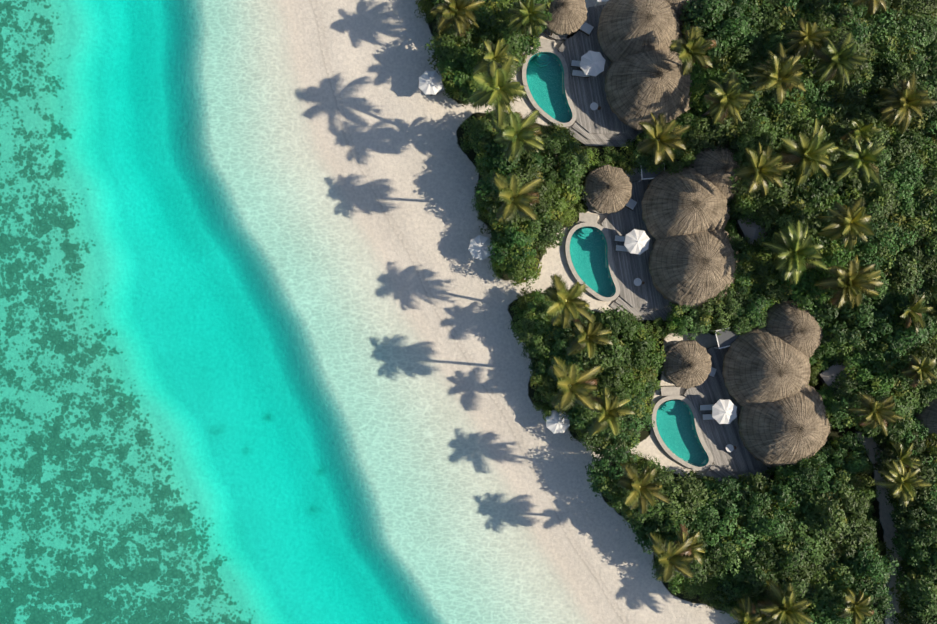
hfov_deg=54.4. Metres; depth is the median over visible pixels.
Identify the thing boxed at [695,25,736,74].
tree
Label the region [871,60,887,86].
tree
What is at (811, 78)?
tree
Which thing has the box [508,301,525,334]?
tree
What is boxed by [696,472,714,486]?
tree
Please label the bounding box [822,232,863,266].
tree
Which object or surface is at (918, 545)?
bush
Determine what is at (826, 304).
tree
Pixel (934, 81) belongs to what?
tree
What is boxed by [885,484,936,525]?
tree
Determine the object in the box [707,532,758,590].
tree
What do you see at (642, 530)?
tree
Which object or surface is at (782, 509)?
tree
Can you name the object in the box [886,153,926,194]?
tree
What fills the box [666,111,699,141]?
tree
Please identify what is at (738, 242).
tree
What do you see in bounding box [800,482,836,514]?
tree
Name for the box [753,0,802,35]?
tree
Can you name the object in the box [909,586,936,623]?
tree
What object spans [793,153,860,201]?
tree
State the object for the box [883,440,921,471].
palm
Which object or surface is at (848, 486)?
tree
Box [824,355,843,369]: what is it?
tree
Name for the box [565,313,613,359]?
palm
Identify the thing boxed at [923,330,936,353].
tree
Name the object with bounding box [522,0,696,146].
villa
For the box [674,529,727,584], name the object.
shrub
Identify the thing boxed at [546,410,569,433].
beach umbrella
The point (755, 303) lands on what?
tree
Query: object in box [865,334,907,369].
tree
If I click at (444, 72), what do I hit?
shrub
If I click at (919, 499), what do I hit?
tree
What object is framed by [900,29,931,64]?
tree
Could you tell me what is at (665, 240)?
villa
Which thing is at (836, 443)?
tree
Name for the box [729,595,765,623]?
palm
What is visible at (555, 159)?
tree
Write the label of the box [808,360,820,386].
tree
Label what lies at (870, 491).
tree
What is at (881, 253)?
tree
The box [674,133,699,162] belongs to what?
tree
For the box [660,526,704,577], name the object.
tree
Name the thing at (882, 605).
tree
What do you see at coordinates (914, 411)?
tree
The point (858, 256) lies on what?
tree
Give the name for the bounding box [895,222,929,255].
tree
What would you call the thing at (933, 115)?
tree
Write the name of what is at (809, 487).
tree
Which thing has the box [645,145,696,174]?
tree
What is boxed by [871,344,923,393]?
tree
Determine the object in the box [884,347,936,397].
tree
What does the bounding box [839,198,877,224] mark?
tree
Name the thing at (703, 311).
shrub
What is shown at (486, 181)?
shrub
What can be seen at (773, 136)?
tree
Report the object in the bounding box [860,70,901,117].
tree
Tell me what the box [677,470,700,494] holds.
tree
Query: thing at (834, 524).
tree
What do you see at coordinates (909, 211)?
bush
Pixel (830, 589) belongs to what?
tree
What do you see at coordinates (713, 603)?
tree
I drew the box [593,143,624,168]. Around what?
tree
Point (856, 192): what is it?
tree
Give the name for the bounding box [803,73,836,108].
tree
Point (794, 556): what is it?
tree
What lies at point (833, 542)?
tree
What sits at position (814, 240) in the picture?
tree
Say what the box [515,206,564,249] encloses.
shrub
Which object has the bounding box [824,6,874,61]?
tree
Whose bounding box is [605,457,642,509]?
tree
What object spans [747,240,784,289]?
tree
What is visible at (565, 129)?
tree
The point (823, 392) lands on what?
tree
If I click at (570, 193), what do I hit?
shrub
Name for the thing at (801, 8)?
tree
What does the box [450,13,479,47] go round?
tree
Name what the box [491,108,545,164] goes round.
palm
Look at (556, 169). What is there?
tree
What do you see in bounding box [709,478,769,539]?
tree
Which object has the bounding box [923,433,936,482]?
tree
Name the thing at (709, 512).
shrub
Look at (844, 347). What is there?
tree
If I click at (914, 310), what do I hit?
palm
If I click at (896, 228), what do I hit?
tree
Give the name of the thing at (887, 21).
tree
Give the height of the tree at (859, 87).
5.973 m
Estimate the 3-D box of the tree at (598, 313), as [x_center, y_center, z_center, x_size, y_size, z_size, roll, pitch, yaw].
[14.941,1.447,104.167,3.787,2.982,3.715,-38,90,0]
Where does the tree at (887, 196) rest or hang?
on the ground
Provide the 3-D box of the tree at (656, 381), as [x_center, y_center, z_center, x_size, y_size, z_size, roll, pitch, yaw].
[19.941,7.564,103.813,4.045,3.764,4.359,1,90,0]
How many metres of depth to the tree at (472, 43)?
102.07 m
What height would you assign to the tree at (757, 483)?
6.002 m
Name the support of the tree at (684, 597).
on the ground
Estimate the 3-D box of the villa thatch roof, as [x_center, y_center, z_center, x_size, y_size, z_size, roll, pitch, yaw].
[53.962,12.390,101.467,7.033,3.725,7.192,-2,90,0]
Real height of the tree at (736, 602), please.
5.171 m
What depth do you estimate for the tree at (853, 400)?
101.47 m
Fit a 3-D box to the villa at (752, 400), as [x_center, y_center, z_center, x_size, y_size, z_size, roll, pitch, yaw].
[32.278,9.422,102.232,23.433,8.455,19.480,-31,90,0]
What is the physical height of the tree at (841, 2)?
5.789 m
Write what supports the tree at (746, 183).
on the ground
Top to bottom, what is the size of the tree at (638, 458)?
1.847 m
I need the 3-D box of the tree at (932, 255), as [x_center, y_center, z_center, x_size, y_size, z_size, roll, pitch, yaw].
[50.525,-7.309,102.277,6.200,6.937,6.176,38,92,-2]
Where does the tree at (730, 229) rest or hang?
on the ground
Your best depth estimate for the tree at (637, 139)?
103.61 m
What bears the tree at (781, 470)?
on the ground
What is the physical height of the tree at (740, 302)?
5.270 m
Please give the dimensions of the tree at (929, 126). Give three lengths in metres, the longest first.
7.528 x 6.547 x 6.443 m
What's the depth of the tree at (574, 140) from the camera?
103.97 m
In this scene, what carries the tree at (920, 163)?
on the ground
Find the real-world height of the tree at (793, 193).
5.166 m
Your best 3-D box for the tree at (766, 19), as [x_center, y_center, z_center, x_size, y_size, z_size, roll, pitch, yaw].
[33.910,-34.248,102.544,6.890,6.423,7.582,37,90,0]
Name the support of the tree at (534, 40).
on the ground
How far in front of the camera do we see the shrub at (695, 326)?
102.64 m
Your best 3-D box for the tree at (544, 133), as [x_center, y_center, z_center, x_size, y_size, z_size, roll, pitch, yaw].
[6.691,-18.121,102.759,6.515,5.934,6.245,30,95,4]
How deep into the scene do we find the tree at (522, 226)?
101.24 m
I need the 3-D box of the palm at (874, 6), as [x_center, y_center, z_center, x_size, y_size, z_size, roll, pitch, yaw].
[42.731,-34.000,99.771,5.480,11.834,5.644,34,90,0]
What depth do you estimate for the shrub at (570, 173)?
100.33 m
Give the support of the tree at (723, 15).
on the ground
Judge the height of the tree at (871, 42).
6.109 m
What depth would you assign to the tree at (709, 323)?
103.73 m
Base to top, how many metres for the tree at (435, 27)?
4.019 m
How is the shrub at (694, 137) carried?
on the ground
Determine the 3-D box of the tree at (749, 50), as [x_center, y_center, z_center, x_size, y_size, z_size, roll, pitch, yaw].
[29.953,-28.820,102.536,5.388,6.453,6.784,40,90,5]
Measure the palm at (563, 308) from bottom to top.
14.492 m
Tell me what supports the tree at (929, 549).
on the ground
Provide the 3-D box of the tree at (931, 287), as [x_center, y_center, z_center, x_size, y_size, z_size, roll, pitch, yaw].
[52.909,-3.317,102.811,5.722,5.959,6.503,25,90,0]
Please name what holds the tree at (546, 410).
on the ground
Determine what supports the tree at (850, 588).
on the ground
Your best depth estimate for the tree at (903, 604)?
104.17 m
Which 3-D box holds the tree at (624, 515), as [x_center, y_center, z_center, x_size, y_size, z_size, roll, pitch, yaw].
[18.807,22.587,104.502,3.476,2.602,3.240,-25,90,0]
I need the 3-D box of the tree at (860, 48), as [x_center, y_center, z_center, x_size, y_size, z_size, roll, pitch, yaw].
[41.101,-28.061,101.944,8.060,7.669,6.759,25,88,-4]
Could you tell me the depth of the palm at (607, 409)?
95.33 m
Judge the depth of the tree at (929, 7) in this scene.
100.15 m
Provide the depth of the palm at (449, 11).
96.86 m
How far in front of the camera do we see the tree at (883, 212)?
100.10 m
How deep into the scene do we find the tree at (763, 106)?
101.05 m
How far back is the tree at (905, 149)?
100.51 m
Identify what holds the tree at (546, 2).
on the ground
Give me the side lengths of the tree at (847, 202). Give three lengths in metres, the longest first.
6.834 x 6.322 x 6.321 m
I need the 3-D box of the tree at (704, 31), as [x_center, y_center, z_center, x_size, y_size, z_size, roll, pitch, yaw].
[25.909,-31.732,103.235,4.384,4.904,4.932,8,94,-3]
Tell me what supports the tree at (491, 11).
on the ground
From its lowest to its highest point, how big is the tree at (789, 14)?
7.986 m
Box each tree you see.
[414,0,438,19]
[423,3,437,23]
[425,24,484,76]
[432,19,453,40]
[433,14,451,37]
[434,0,488,36]
[437,41,470,76]
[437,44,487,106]
[443,76,468,107]
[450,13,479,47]
[457,80,474,105]
[458,118,489,152]
[460,48,517,90]
[461,34,498,57]
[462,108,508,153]
[468,127,496,175]
[471,10,499,46]
[471,196,487,220]
[473,0,506,32]
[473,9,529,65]
[473,156,484,175]
[474,169,502,208]
[475,0,522,39]
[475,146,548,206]
[477,207,503,233]
[480,132,523,170]
[482,140,546,181]
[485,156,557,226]
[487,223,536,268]
[487,259,509,279]
[488,211,520,248]
[488,238,510,270]
[489,209,546,248]
[491,0,519,27]
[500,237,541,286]
[503,7,544,55]
[503,261,526,286]
[508,0,552,35]
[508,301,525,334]
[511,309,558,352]
[513,284,540,315]
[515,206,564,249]
[520,128,554,163]
[521,340,542,357]
[522,320,566,365]
[523,289,552,329]
[528,338,565,379]
[529,224,557,257]
[530,356,548,376]
[530,372,558,406]
[531,391,554,420]
[535,301,572,342]
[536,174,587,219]
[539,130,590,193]
[539,134,566,169]
[540,122,560,142]
[541,199,576,228]
[541,377,575,419]
[543,309,595,361]
[550,155,563,195]
[551,335,604,380]
[552,122,574,144]
[555,313,612,379]
[559,136,579,154]
[564,195,588,220]
[568,397,609,439]
[568,421,589,441]
[571,379,607,424]
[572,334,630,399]
[572,376,609,409]
[577,146,598,173]
[578,415,623,454]
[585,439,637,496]
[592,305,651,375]
[592,307,606,320]
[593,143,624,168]
[593,468,611,500]
[594,382,648,433]
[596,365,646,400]
[597,416,645,453]
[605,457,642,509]
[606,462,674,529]
[606,494,623,512]
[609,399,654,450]
[612,142,647,176]
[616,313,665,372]
[616,503,632,524]
[621,340,656,385]
[622,315,647,332]
[624,375,655,404]
[625,131,647,154]
[628,449,643,466]
[628,516,658,537]
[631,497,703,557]
[633,132,676,173]
[633,365,660,397]
[636,454,661,470]
[637,394,654,414]
[644,491,692,540]
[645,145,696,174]
[645,316,668,341]
[646,343,663,376]
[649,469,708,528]
[651,564,696,593]
[658,312,689,337]
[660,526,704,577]
[661,490,713,528]
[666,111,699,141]
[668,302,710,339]
[668,577,696,600]
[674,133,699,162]
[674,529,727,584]
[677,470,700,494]
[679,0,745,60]
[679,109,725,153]
[681,575,727,600]
[682,17,711,35]
[686,64,726,116]
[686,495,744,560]
[689,60,721,104]
[689,90,707,118]
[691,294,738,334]
[692,478,730,509]
[693,310,716,334]
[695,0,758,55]
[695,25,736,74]
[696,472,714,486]
[697,63,767,116]
[697,66,740,117]
[698,578,726,609]
[699,0,734,30]
[700,101,761,133]
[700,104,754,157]
[700,523,743,573]
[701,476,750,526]
[706,525,776,569]
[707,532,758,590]
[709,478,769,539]
[710,30,762,71]
[711,284,751,322]
[714,577,763,614]
[715,511,762,559]
[717,11,767,58]
[717,50,752,83]
[718,570,734,593]
[720,280,771,325]
[723,113,777,164]
[723,320,741,335]
[723,472,774,518]
[723,589,759,619]
[724,224,741,244]
[725,108,769,148]
[725,216,737,234]
[726,539,794,596]
[726,572,746,585]
[727,180,773,226]
[727,231,757,278]
[727,258,757,293]
[727,472,750,486]
[728,195,748,220]
[729,137,797,198]
[729,306,768,335]
[730,0,782,31]
[730,55,762,80]
[733,108,793,161]
[733,271,769,302]
[735,477,801,544]
[738,179,771,205]
[739,245,776,289]
[740,68,774,126]
[743,177,797,228]
[745,22,787,64]
[746,475,779,506]
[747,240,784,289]
[748,282,779,313]
[749,10,776,56]
[749,556,818,620]
[750,0,802,39]
[751,255,794,302]
[752,522,811,580]
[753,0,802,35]
[754,94,782,128]
[754,192,820,257]
[754,238,771,256]
[755,514,801,553]
[756,45,791,64]
[756,186,807,216]
[757,172,807,207]
[759,549,812,600]
[760,95,796,157]
[760,215,791,250]
[762,107,811,150]
[762,467,796,503]
[762,479,805,530]
[763,0,830,20]
[763,216,813,278]
[767,76,815,118]
[767,467,777,476]
[768,506,832,566]
[769,32,815,87]
[770,89,802,129]
[771,249,842,300]
[772,232,826,287]
[773,5,817,33]
[773,558,828,597]
[774,191,833,237]
[774,461,825,505]
[776,0,815,30]
[776,152,809,195]
[776,479,819,529]
[781,100,829,135]
[782,592,840,623]
[784,446,853,501]
[784,517,843,576]
[785,4,838,66]
[788,83,826,120]
[789,158,842,207]
[791,271,831,321]
[793,100,839,145]
[793,113,851,165]
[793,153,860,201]
[794,263,847,306]
[795,91,835,135]
[796,57,820,92]
[796,481,876,554]
[797,450,828,482]
[800,3,864,60]
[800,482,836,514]
[802,25,841,75]
[802,537,837,583]
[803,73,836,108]
[803,185,832,216]
[803,202,843,250]
[804,35,872,90]
[805,588,853,623]
[806,554,855,623]
[807,290,840,324]
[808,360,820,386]
[809,289,886,353]
[809,346,829,372]
[810,510,852,556]
[814,85,854,113]
[815,61,849,102]
[815,549,859,598]
[816,383,833,406]
[816,465,856,508]
[817,0,847,13]
[818,319,840,350]
[820,0,867,30]
[820,231,844,258]
[820,324,840,363]
[820,431,870,480]
[821,318,866,360]
[822,163,862,210]
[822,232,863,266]
[822,392,848,428]
[823,436,848,463]
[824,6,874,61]
[824,60,872,98]
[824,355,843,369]
[826,379,864,431]
[826,504,878,564]
[826,541,898,604]
[827,0,863,17]
[827,307,853,328]
[827,569,873,601]
[828,367,872,416]
[828,449,876,491]
[829,86,866,136]
[832,344,874,375]
[834,362,871,392]
[835,0,877,24]
[835,168,901,222]
[836,91,873,119]
[838,75,869,100]
[838,105,886,156]
[838,235,880,252]
[839,171,874,202]
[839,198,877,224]
[840,178,885,230]
[841,299,890,340]
[841,603,882,623]
[843,345,897,395]
[846,245,865,263]
[848,336,886,368]
[850,60,876,90]
[850,266,897,308]
[851,218,897,273]
[851,567,891,604]
[852,390,916,443]
[852,474,880,512]
[852,589,895,623]
[856,194,891,237]
[857,13,880,62]
[857,289,931,365]
[858,425,887,441]
[859,107,906,146]
[859,210,918,268]
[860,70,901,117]
[860,160,923,215]
[861,124,906,169]
[861,516,881,540]
[862,0,915,18]
[862,9,906,61]
[863,5,912,49]
[863,27,907,72]
[864,504,875,520]
[865,242,899,273]
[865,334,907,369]
[867,8,936,64]
[867,44,911,73]
[867,58,915,94]
[870,540,893,566]
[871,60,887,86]
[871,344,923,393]
[871,356,923,415]
[873,67,934,133]
[873,214,919,268]
[873,429,902,454]
[874,46,936,100]
[874,292,911,335]
[875,145,905,182]
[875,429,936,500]
[876,101,896,134]
[877,17,916,51]
[878,138,922,179]
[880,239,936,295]
[880,259,921,300]
[880,278,935,318]
[881,456,936,512]
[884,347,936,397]
[885,0,927,24]
[885,211,915,241]
[885,415,928,458]
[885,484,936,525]
[886,0,936,31]
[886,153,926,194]
[886,497,917,515]
[887,263,932,320]
[887,300,936,353]
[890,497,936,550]
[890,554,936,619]
[890,602,936,623]
[891,516,933,551]
[893,55,936,98]
[893,129,936,166]
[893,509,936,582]
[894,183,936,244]
[894,551,936,595]
[894,600,910,622]
[895,176,936,217]
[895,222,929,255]
[895,560,916,596]
[899,335,936,384]
[899,593,936,615]
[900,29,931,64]
[901,222,936,271]
[903,186,936,227]
[905,14,936,50]
[905,397,927,417]
[905,543,936,584]
[907,374,936,407]
[909,150,935,182]
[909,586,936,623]
[912,99,936,147]
[912,453,936,511]
[913,167,936,200]
[914,124,936,156]
[916,50,936,78]
[917,98,936,148]
[917,210,936,276]
[919,77,936,133]
[919,273,936,330]
[921,70,936,114]
[921,151,936,182]
[922,32,936,72]
[922,269,936,293]
[922,305,936,342]
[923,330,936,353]
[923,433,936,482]
[925,151,936,174]
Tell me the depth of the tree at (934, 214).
100.43 m
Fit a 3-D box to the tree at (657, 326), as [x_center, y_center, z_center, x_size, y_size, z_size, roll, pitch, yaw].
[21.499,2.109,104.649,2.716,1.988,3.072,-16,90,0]
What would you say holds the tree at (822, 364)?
on the ground
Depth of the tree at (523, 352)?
104.21 m
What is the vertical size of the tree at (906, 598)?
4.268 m
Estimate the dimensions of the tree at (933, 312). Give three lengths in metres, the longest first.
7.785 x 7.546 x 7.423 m
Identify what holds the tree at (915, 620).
on the ground
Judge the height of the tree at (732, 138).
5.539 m
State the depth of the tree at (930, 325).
100.32 m
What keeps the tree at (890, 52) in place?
on the ground
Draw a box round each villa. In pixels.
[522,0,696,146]
[565,142,773,320]
[651,298,856,481]
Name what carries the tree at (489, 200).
on the ground
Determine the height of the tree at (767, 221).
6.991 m
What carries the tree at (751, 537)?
on the ground
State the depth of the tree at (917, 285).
100.46 m
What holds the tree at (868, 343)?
on the ground
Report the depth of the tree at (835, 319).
101.61 m
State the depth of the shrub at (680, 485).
99.52 m
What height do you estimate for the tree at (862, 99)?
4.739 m
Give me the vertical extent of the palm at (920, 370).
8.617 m
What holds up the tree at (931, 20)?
on the ground
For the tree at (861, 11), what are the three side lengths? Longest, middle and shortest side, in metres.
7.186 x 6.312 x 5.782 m
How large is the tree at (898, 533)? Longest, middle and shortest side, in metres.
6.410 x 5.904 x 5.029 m
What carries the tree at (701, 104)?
on the ground
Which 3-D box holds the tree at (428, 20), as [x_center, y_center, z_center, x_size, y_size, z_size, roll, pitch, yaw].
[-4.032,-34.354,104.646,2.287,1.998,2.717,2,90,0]
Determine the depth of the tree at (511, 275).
103.88 m
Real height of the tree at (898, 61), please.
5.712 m
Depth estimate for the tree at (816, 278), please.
100.12 m
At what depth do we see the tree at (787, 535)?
100.45 m
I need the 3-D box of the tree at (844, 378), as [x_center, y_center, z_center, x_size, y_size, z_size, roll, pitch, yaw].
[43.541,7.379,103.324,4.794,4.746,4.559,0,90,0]
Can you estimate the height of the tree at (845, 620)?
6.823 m
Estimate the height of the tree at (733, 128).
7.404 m
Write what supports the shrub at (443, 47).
on the ground
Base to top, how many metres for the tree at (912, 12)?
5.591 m
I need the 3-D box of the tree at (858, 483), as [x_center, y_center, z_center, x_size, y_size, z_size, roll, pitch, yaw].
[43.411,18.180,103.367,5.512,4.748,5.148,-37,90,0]
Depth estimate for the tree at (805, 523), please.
99.61 m
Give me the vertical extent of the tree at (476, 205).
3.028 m
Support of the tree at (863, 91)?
on the ground
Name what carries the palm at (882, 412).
on the ground
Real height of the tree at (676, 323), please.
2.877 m
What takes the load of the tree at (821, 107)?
on the ground
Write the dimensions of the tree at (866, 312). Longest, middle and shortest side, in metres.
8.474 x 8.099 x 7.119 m
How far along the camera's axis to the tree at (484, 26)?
100.74 m
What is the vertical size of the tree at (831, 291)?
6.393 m
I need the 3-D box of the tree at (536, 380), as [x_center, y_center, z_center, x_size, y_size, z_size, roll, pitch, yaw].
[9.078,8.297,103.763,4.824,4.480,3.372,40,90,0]
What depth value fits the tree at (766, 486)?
102.37 m
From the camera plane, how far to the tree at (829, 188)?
99.82 m
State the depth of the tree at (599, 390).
100.57 m
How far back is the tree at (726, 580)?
101.65 m
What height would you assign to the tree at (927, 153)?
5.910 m
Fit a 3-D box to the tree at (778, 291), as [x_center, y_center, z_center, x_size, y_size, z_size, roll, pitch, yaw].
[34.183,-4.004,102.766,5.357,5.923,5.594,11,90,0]
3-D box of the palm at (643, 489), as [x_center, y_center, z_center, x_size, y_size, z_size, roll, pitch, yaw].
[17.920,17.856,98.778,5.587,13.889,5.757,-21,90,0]
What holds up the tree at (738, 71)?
on the ground
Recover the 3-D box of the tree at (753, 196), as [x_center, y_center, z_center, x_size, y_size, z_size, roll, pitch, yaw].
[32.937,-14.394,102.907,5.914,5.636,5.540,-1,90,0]
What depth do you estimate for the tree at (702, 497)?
101.09 m
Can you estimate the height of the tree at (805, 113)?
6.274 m
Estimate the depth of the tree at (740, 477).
103.42 m
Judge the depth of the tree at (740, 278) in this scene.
101.66 m
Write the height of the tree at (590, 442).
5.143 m
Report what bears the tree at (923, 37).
on the ground
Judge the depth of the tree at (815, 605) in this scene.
99.60 m
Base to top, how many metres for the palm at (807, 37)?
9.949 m
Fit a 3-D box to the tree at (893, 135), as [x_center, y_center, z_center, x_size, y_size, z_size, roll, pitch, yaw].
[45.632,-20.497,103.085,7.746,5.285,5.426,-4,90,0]
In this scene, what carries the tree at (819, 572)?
on the ground
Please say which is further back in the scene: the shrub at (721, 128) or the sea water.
the sea water
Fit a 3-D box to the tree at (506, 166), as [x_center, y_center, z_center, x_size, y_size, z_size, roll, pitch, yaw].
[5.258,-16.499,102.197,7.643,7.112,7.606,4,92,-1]
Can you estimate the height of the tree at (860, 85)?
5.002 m
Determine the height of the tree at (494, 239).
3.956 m
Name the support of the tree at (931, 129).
on the ground
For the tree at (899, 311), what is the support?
on the ground
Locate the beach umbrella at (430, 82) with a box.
[419,71,441,94]
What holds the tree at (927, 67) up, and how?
on the ground
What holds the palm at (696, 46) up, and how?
on the ground
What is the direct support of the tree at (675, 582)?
on the ground
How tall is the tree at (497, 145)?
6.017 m
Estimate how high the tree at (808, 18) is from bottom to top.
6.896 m
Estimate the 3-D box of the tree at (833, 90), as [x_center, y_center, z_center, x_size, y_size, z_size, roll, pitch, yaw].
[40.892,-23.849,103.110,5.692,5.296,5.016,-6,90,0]
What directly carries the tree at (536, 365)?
on the ground
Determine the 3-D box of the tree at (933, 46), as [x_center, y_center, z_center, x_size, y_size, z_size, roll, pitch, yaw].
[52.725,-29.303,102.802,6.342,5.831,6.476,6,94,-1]
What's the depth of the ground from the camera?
107.98 m
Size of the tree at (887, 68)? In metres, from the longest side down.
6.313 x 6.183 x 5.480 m
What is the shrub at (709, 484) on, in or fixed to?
on the ground
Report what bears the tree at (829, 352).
on the ground
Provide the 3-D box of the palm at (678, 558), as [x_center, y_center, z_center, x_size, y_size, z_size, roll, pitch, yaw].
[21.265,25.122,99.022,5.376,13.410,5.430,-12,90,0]
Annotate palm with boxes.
[430,0,485,36]
[468,56,526,131]
[474,38,518,74]
[490,173,543,224]
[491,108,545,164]
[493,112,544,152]
[506,0,547,37]
[543,274,592,328]
[549,357,601,411]
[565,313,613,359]
[587,387,635,435]
[618,460,669,513]
[637,112,689,164]
[647,532,694,581]
[669,26,716,75]
[674,523,705,564]
[701,72,754,124]
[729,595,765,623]
[734,142,793,196]
[746,42,805,104]
[756,579,813,623]
[762,219,828,284]
[771,117,838,185]
[785,17,829,60]
[807,32,867,88]
[813,254,883,308]
[816,198,874,251]
[829,133,885,186]
[835,588,873,623]
[836,118,883,150]
[843,393,902,436]
[852,0,896,15]
[873,456,931,506]
[875,71,936,133]
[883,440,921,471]
[899,292,932,335]
[901,354,936,387]
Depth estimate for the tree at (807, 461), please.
101.71 m
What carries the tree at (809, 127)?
on the ground
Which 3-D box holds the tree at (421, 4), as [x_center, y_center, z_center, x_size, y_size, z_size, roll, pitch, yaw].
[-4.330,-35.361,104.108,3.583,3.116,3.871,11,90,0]
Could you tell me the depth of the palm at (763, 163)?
94.67 m
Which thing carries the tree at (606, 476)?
on the ground
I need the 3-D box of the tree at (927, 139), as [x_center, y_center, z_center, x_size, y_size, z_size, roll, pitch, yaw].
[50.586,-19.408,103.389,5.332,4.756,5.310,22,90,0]
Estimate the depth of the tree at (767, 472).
103.10 m
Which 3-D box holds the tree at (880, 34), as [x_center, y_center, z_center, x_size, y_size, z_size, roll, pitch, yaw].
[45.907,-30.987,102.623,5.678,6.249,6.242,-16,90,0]
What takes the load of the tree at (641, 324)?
on the ground
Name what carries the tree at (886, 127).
on the ground
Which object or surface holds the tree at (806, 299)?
on the ground
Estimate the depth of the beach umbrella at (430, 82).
103.05 m
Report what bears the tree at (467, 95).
on the ground
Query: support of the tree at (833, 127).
on the ground
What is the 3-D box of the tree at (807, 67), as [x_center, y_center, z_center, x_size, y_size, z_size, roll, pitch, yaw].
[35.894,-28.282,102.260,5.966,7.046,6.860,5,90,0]
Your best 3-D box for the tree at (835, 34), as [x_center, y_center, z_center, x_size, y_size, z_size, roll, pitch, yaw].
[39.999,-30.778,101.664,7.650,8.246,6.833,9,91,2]
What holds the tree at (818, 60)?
on the ground
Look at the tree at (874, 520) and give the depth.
104.03 m
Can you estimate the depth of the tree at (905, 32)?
100.89 m
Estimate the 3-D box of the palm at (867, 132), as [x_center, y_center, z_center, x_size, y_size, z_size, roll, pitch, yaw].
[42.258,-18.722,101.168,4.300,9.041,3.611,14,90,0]
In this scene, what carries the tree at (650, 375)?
on the ground
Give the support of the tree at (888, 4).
on the ground
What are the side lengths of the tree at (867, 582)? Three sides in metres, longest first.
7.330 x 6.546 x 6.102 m
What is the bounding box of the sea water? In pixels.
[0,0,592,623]
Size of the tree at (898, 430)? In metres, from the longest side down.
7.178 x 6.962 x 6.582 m
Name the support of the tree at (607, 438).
on the ground
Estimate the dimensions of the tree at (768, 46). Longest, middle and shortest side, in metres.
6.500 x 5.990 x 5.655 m
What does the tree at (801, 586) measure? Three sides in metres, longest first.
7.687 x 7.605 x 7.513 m
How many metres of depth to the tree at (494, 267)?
104.10 m
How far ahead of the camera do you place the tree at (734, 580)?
100.91 m
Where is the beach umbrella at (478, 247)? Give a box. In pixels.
[468,235,491,259]
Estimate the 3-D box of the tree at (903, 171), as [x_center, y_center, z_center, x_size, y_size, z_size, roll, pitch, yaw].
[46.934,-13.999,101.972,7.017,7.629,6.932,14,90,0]
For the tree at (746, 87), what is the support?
on the ground
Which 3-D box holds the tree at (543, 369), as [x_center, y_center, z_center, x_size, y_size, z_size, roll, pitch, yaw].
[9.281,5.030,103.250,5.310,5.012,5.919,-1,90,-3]
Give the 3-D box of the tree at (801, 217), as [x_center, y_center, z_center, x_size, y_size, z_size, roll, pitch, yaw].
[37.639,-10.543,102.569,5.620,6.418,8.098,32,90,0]
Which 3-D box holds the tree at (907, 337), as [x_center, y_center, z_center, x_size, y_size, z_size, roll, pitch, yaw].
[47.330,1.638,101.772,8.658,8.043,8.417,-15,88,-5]
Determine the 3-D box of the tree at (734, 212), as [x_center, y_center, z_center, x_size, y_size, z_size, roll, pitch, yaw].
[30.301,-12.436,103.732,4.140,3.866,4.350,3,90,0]
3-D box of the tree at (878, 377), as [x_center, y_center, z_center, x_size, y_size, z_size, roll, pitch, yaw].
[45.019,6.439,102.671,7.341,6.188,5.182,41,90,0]
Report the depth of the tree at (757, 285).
101.84 m
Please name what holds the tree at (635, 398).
on the ground
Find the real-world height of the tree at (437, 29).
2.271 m
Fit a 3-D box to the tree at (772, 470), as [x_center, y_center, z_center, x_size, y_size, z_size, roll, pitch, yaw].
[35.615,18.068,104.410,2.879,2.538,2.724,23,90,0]
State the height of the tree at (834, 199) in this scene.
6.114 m
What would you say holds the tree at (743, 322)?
on the ground
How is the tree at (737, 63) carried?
on the ground
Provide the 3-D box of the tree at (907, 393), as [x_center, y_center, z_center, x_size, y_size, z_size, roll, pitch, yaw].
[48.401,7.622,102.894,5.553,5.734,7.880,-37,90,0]
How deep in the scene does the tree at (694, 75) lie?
101.50 m
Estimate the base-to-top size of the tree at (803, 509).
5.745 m
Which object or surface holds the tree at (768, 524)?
on the ground
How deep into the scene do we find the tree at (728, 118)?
101.69 m
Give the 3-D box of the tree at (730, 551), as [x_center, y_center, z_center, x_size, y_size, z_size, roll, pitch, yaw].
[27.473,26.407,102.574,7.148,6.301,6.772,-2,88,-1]
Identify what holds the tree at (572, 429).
on the ground
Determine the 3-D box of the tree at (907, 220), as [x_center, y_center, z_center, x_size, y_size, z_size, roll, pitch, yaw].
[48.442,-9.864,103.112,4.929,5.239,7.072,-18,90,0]
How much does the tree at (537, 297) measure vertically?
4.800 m
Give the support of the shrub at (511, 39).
on the ground
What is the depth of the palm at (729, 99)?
95.88 m
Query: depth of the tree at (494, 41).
101.86 m
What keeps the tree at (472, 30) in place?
on the ground
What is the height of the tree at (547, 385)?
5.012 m
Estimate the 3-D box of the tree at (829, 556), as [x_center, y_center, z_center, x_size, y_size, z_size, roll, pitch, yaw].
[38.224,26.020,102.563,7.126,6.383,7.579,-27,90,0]
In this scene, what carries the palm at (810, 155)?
on the ground
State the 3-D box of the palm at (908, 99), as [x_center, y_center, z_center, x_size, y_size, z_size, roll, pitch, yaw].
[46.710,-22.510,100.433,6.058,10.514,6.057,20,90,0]
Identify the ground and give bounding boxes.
[0,0,923,623]
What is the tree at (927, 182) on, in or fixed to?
on the ground

